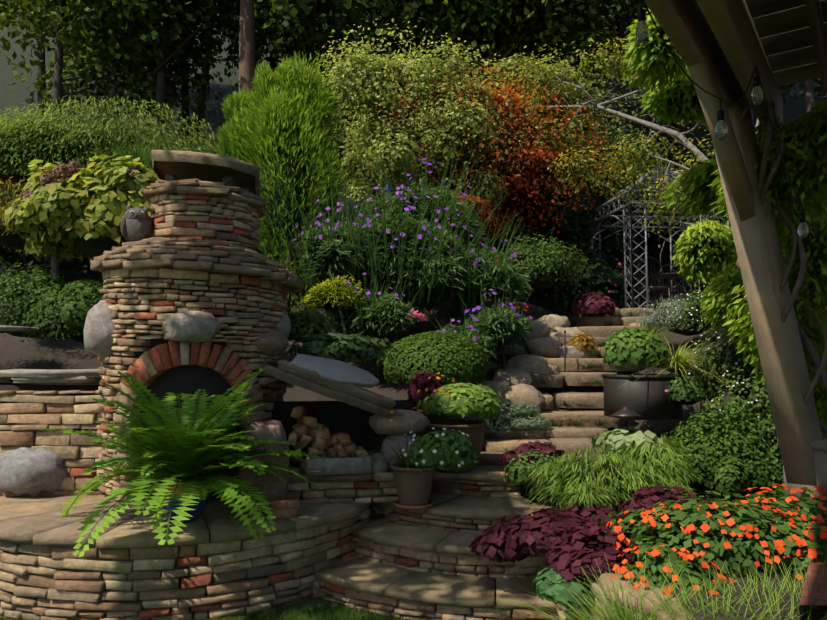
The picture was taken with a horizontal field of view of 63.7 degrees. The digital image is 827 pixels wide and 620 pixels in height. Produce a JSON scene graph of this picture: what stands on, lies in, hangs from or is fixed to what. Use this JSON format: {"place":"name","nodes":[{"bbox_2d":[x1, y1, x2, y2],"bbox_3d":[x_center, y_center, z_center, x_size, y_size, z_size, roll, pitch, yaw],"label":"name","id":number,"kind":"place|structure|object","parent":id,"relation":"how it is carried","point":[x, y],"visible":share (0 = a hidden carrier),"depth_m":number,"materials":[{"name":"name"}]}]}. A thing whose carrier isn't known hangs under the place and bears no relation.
{"place":"outdoors","nodes":[
{"label":"outdoors","id":0,"kind":"place"},
{"bbox_2d":[0,605,420,619],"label":"lawn grass","id":1,"kind":"structure","parent":0,"point":[294,614],"depth_m":4.45,"materials":[{"name":"green plant"}]},
{"bbox_2d":[0,0,826,619],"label":"ground","id":2,"kind":"structure","parent":0,"point":[36,354],"depth_m":9.72,"materials":[{"name":"brown soil"}]},
{"bbox_2d":[6,6,46,123],"bbox_3d":[-13.524,-12.997,25.712,10.851,15.479,10.410,0,-4,2],"label":"woodland tree","id":3,"kind":"object","parent":2,"relation":"on","point":[39,66],"depth_m":24.91,"materials":[{"name":"brown plant"}]},
{"bbox_2d":[0,325,106,496],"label":"stone wall","id":4,"kind":"structure","parent":2,"relation":"on","point":[35,460],"depth_m":5.66,"materials":[{"name":"beige stone"}]},
{"bbox_2d":[0,135,174,262],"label":"hydrangea shrub group","id":5,"kind":"object","parent":2,"relation":"on","point":[54,214],"visible":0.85,"depth_m":7.10,"materials":[{"name":"green plant"}]},
{"bbox_2d":[4,0,223,132],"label":"woodland tree","id":6,"kind":"object","parent":2,"relation":"on","point":[171,16],"visible":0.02,"depth_m":24.05,"materials":[{"name":"green plant"}]},
{"bbox_2d":[0,95,234,288],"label":"hedge","id":7,"kind":"object","parent":2,"relation":"on","point":[23,143],"visible":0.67,"depth_m":10.34,"materials":[{"name":"green plant"}]},
{"bbox_2d":[0,0,235,275],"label":"woodland tree","id":8,"kind":"object","parent":2,"relation":"on","point":[83,24],"visible":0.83,"depth_m":16.87,"materials":[{"name":"green plant"}]},
{"bbox_2d":[40,1,268,134],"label":"woodland tree","id":9,"kind":"object","parent":2,"relation":"on","point":[211,25],"visible":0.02,"depth_m":21.66,"materials":[{"name":"green plant"}]},
{"bbox_2d":[0,494,371,619],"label":"stone patio base","id":10,"kind":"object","parent":2,"relation":"on","point":[216,560],"depth_m":4.44,"materials":[{"name":"stone"}]},
{"bbox_2d":[152,473,212,523],"bbox_3d":[-1.651,1.350,4.766,0.420,0.305,0.420,0,-4,2],"label":"plant pot","id":11,"kind":"object","parent":10,"relation":"on","point":[199,510],"visible":0.31,"depth_m":4.63,"materials":[{"name":"ceramic"}]},
{"bbox_2d":[39,368,327,556],"bbox_3d":[-1.605,0.988,4.857,1.824,1.154,1.847,-4,-5,42],"label":"boston fern","id":12,"kind":"object","parent":11,"relation":"in","point":[191,444],"visible":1,"depth_m":4.55,"materials":[{"name":"green plant"}]},
{"bbox_2d":[84,150,303,502],"bbox_3d":[-1.976,0.194,6.011,1.831,3.146,1.638,0,-4,2],"label":"stone fireplace","id":13,"kind":"object","parent":10,"relation":"on","point":[198,288],"visible":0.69,"depth_m":5.51,"materials":[{"name":"beige stone"}]},
{"bbox_2d":[121,205,152,241],"bbox_3d":[-2.424,-0.754,5.834,0.234,0.322,0.201,0,-4,2],"label":"owl statue","id":14,"kind":"object","parent":13,"relation":"on","point":[136,224],"visible":0.96,"depth_m":5.77,"materials":[{"name":"stone"}]},
{"bbox_2d":[237,354,429,517],"bbox_3d":[-0.629,0.974,5.506,1.564,1.220,1.160,1,-4,-12],"label":"niche","id":15,"kind":"object","parent":10,"relation":"on","point":[345,419],"visible":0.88,"depth_m":5.41,"materials":[{"name":"stone"}]},
{"bbox_2d":[291,447,388,469],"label":"trough succulents","id":16,"kind":"object","parent":15,"relation":"on","point":[355,454],"visible":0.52,"depth_m":5.36,"materials":[{"name":"green plant"}]},
{"bbox_2d":[167,8,213,147],"bbox_3d":[-8.286,-14.192,26.834,9.056,16.270,9.471,0,-4,2],"label":"woodland tree","id":17,"kind":"object","parent":2,"relation":"on","point":[199,112],"visible":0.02,"depth_m":26.47,"materials":[{"name":"brown plant"}]},
{"bbox_2d":[79,0,324,137],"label":"woodland tree","id":18,"kind":"object","parent":2,"relation":"on","point":[160,69],"visible":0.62,"depth_m":16.66,"materials":[{"name":"green plant"}]},
{"bbox_2d":[118,0,400,87],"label":"woodland tree","id":19,"kind":"object","parent":2,"relation":"on","point":[266,58],"visible":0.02,"depth_m":21.97,"materials":[{"name":"green plant"}]},
{"bbox_2d":[109,0,423,175],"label":"tree trunks","id":20,"kind":"object","parent":2,"relation":"on","point":[247,51],"visible":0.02,"depth_m":14.68,"materials":[{"name":"brown plant"}]},
{"bbox_2d":[269,27,278,69],"bbox_3d":[-5.655,-15.193,25.824,10.257,18.703,9.891,0,-4,2],"label":"woodland tree","id":21,"kind":"object","parent":2,"relation":"on","point":[271,54],"visible":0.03,"depth_m":25.30,"materials":[{"name":"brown plant"}]},
{"bbox_2d":[213,51,346,313],"bbox_3d":[-2.073,-1.709,9.692,2.830,4.006,1.462,-4,-5,42],"label":"conifer shrub","id":22,"kind":"object","parent":2,"relation":"on","point":[278,131],"visible":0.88,"depth_m":9.21,"materials":[{"name":"green plant"}]},
{"bbox_2d":[178,0,504,302],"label":"woodland tree","id":23,"kind":"object","parent":2,"relation":"on","point":[294,15],"visible":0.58,"depth_m":14.98,"materials":[{"name":"green plant"}]},
{"bbox_2d":[287,309,397,365],"bbox_3d":[-0.843,0.255,6.314,1.439,0.572,0.770,-3,-5,33],"label":"plant","id":24,"kind":"object","parent":2,"relation":"on","point":[311,334],"visible":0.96,"depth_m":6.10,"materials":[{"name":"green plant"}]},
{"bbox_2d":[0,234,783,499],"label":"bushes","id":25,"kind":"object","parent":2,"relation":"on","point":[729,459],"visible":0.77,"depth_m":6.64,"materials":[{"name":"green plant"}]},
{"bbox_2d":[261,137,552,358],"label":"flowering plants","id":26,"kind":"object","parent":2,"relation":"on","point":[413,247],"visible":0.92,"depth_m":8.09,"materials":[{"name":"green plant"}]},
{"bbox_2d":[0,146,826,302],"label":"understory shrub","id":27,"kind":"object","parent":2,"relation":"on","point":[11,258],"visible":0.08,"depth_m":15.54,"materials":[{"name":"green plant"}]},
{"bbox_2d":[310,18,545,302],"bbox_3d":[0.151,-2.212,11.862,4.514,5.386,3.782,0,-4,2],"label":"shrub","id":28,"kind":"object","parent":2,"relation":"on","point":[373,81],"visible":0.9,"depth_m":11.30,"materials":[{"name":"green plant"}]},
{"bbox_2d":[313,465,558,619],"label":"stone steps","id":29,"kind":"structure","parent":2,"relation":"on","point":[424,564],"depth_m":4.80,"materials":[{"name":"beige stone"}]},
{"bbox_2d":[390,464,436,509],"bbox_3d":[0.001,1.413,5.377,0.380,0.325,0.380,0,-4,2],"label":"flower pot","id":30,"kind":"object","parent":29,"relation":"on","point":[413,487],"visible":0.9,"depth_m":5.25,"materials":[{"name":"ceramic"}]},
{"bbox_2d":[337,407,479,476],"bbox_3d":[-0.040,1.040,5.382,1.200,0.495,1.215,3,-5,-38],"label":"flowering plant","id":31,"kind":"object","parent":30,"relation":"in","point":[439,450],"visible":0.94,"depth_m":5.21,"materials":[{"name":"green plant"}]},
{"bbox_2d":[423,419,486,472],"bbox_3d":[0.365,1.233,6.030,0.600,0.435,0.600,0,-4,2],"label":"brown pot","id":32,"kind":"object","parent":29,"relation":"on","point":[473,430],"visible":0.5,"depth_m":5.86,"materials":[{"name":"ceramic"}]},
{"bbox_2d":[407,370,515,432],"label":"pot plants","id":33,"kind":"object","parent":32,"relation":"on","point":[426,393],"visible":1,"depth_m":5.87,"materials":[{"name":"green plant"}]},
{"bbox_2d":[313,0,638,193],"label":"woodland tree","id":34,"kind":"object","parent":2,"relation":"on","point":[478,35],"visible":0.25,"depth_m":16.22,"materials":[{"name":"green plant"}]},
{"bbox_2d":[381,0,583,65],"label":"woodland tree","id":35,"kind":"object","parent":2,"relation":"on","point":[456,38],"depth_m":21.10,"materials":[{"name":"green plant"}]},
{"bbox_2d":[360,64,615,249],"bbox_3d":[1.308,-1.951,12.342,4.613,4.883,4.275,0,-4,2],"label":"shrub","id":36,"kind":"object","parent":2,"relation":"on","point":[526,188],"visible":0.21,"depth_m":11.75,"materials":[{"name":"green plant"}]},
{"bbox_2d":[351,0,644,143],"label":"woodland tree","id":37,"kind":"object","parent":2,"relation":"on","point":[456,27],"visible":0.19,"depth_m":16.31,"materials":[{"name":"green plant"}]},
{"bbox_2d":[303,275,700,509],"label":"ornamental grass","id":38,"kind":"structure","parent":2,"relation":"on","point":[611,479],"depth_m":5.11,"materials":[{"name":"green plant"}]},
{"bbox_2d":[498,340,511,371],"bbox_3d":[1.047,0.730,7.785,0.210,0.795,0.210,0,-4,2],"label":"path light","id":39,"kind":"object","parent":2,"relation":"on","point":[503,347],"visible":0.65,"depth_m":7.78,"materials":[{"name":"brown metal"}]},
{"bbox_2d":[431,308,654,491],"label":"stone steps","id":40,"kind":"structure","parent":2,"relation":"on","point":[544,346],"depth_m":7.78,"materials":[{"name":"beige stone"}]},
{"bbox_2d":[446,291,653,497],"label":"plants","id":41,"kind":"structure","parent":2,"relation":"on","point":[590,304],"depth_m":8.28,"materials":[{"name":"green plant"}]},
{"bbox_2d":[564,331,565,389],"bbox_3d":[1.859,0.694,8.162,0.034,0.888,0.027,2,-4,-21],"label":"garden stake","id":42,"kind":"object","parent":2,"relation":"on","point":[564,358],"visible":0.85,"depth_m":8.17,"materials":[{"name":"brown metal"}]},
{"bbox_2d":[480,0,650,295],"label":"woodland tree","id":43,"kind":"object","parent":2,"relation":"on","point":[595,33],"visible":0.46,"depth_m":15.74,"materials":[{"name":"green plant"}]},
{"bbox_2d":[477,38,656,315],"bbox_3d":[2.839,-2.345,13.099,4.119,5.721,4.573,0,-4,2],"label":"shrub","id":44,"kind":"object","parent":2,"relation":"on","point":[570,95],"visible":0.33,"depth_m":13.05,"materials":[{"name":"green plant"}]},
{"bbox_2d":[472,129,682,315],"bbox_3d":[3.062,-1.911,13.780,5.279,4.358,3.284,3,-5,-39],"label":"camellia shrub","id":45,"kind":"object","parent":2,"relation":"on","point":[600,276],"visible":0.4,"depth_m":12.84,"materials":[{"name":"green plant"}]},
{"bbox_2d":[580,7,592,152],"bbox_3d":[5.753,-12.823,25.127,8.642,15.715,9.427,-2,-5,28],"label":"woodland tree","id":46,"kind":"object","parent":2,"relation":"on","point":[584,127],"depth_m":23.85,"materials":[{"name":"brown plant"}]},
{"bbox_2d":[599,5,608,107],"bbox_3d":[8.477,-18.539,31.858,10.707,19.223,9.699,0,-4,2],"label":"woodland tree","id":47,"kind":"object","parent":2,"relation":"on","point":[606,94],"depth_m":30.49,"materials":[{"name":"brown plant"}]},
{"bbox_2d":[528,502,692,619],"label":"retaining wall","id":48,"kind":"structure","parent":2,"relation":"on","point":[546,505],"depth_m":3.36,"materials":[{"name":"stone"}]},
{"bbox_2d":[586,0,648,73],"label":"woodland tree","id":49,"kind":"object","parent":2,"relation":"on","point":[626,18],"depth_m":18.45,"materials":[{"name":"green plant"}]},
{"bbox_2d":[610,406,641,432],"bbox_3d":[1.749,1.156,5.465,0.250,0.725,0.250,0,-4,2],"label":"path light","id":50,"kind":"object","parent":2,"relation":"on","point":[625,412],"visible":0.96,"depth_m":5.44,"materials":[{"name":"brown metal"}]},
{"bbox_2d":[512,37,759,295],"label":"arching tree limbs","id":51,"kind":"object","parent":2,"relation":"on","point":[699,155],"visible":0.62,"depth_m":11.18,"materials":[{"name":"green plant"}]},
{"bbox_2d":[503,286,782,485],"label":"shrubs","id":52,"kind":"object","parent":2,"relation":"on","point":[730,371],"visible":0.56,"depth_m":6.53,"materials":[{"name":"green plant"}]},
{"bbox_2d":[602,374,683,419],"bbox_3d":[2.342,0.881,6.831,0.600,0.435,0.550,1,-4,-13],"label":"round planter","id":53,"kind":"object","parent":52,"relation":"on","point":[645,397],"visible":0.9,"depth_m":6.59,"materials":[{"name":"metal"}]},
{"bbox_2d":[468,440,826,619],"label":"bed","id":54,"kind":"object","parent":2,"relation":"on","point":[662,536],"visible":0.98,"depth_m":3.65,"materials":[{"name":"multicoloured plant"}]},
{"bbox_2d":[633,1,679,150],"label":"woodland tree","id":55,"kind":"object","parent":2,"relation":"on","point":[677,143],"visible":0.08,"depth_m":24.85,"materials":[{"name":"brown plant"}]},
{"bbox_2d":[640,8,821,116],"bbox_3d":[10.513,-6.757,17.762,8.605,11.165,8.439,0,-4,2],"label":"woodland tree","id":56,"kind":"object","parent":2,"relation":"on","point":[788,88],"depth_m":20.37,"materials":[{"name":"green plant"}]},
{"bbox_2d":[637,1,826,122],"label":"woodland tree","id":57,"kind":"object","parent":2,"relation":"on","point":[809,89],"visible":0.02,"depth_m":14.83,"materials":[{"name":"green plant"}]},
{"bbox_2d":[756,117,762,138],"bbox_3d":[11.259,-11.872,21.407,9.487,16.577,9.326,0,-4,2],"label":"woodland tree","id":58,"kind":"object","parent":2,"relation":"on","point":[760,130],"depth_m":21.87,"materials":[{"name":"green plant"}]},
{"bbox_2d":[778,85,784,99],"bbox_3d":[17.408,-17.779,32.679,13.280,16.473,10.442,0,-4,2],"label":"woodland tree","id":59,"kind":"object","parent":2,"relation":"on","point":[783,91],"visible":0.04,"depth_m":31.28,"materials":[{"name":"green plant"}]},
{"bbox_2d":[799,560,826,619],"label":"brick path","id":60,"kind":"structure","parent":0,"point":[818,587],"depth_m":3.03,"materials":[{"name":"red brick"}]},
{"bbox_2d":[644,0,826,516],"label":"wooden post","id":61,"kind":"object","parent":60,"relation":"on","point":[724,48],"visible":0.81,"depth_m":4.29,"materials":[{"name":"brown wood"}]},
{"bbox_2d":[618,0,826,296],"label":"string light cable","id":62,"kind":"object","parent":61,"relation":"hanging from","point":[641,13],"visible":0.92,"depth_m":3.40,"materials":[{"name":"black rubber"}]},
{"bbox_2d":[635,20,808,238],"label":"light bulbs","id":63,"kind":"object","parent":62,"relation":"hanging from","point":[641,35],"visible":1,"depth_m":3.26,"materials":[{"name":"glass"}]},
{"bbox_2d":[621,8,826,436],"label":"wisteria vine","id":64,"kind":"object","parent":61,"relation":"attached to","point":[708,250],"visible":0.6,"depth_m":4.81,"materials":[{"name":"green plant"}]},
{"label":"gazebo flagstones","id":65,"kind":"object","parent":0,"visible":0},
{"bbox_2d":[586,152,733,307],"bbox_3d":[4.551,-1.418,12.339,2.040,3.096,2.040,0,-4,-6],"label":"gazebo","id":66,"kind":"object","parent":65,"relation":"on","point":[630,227],"visible":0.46,"depth_m":11.97,"materials":[{"name":"metal"}]},
{"bbox_2d":[636,256,689,307],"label":"gazebo chairs","id":67,"kind":"object","parent":65,"relation":"on","point":[665,276],"visible":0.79,"depth_m":11.81,"materials":[{"name":"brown metal"}]}
]}

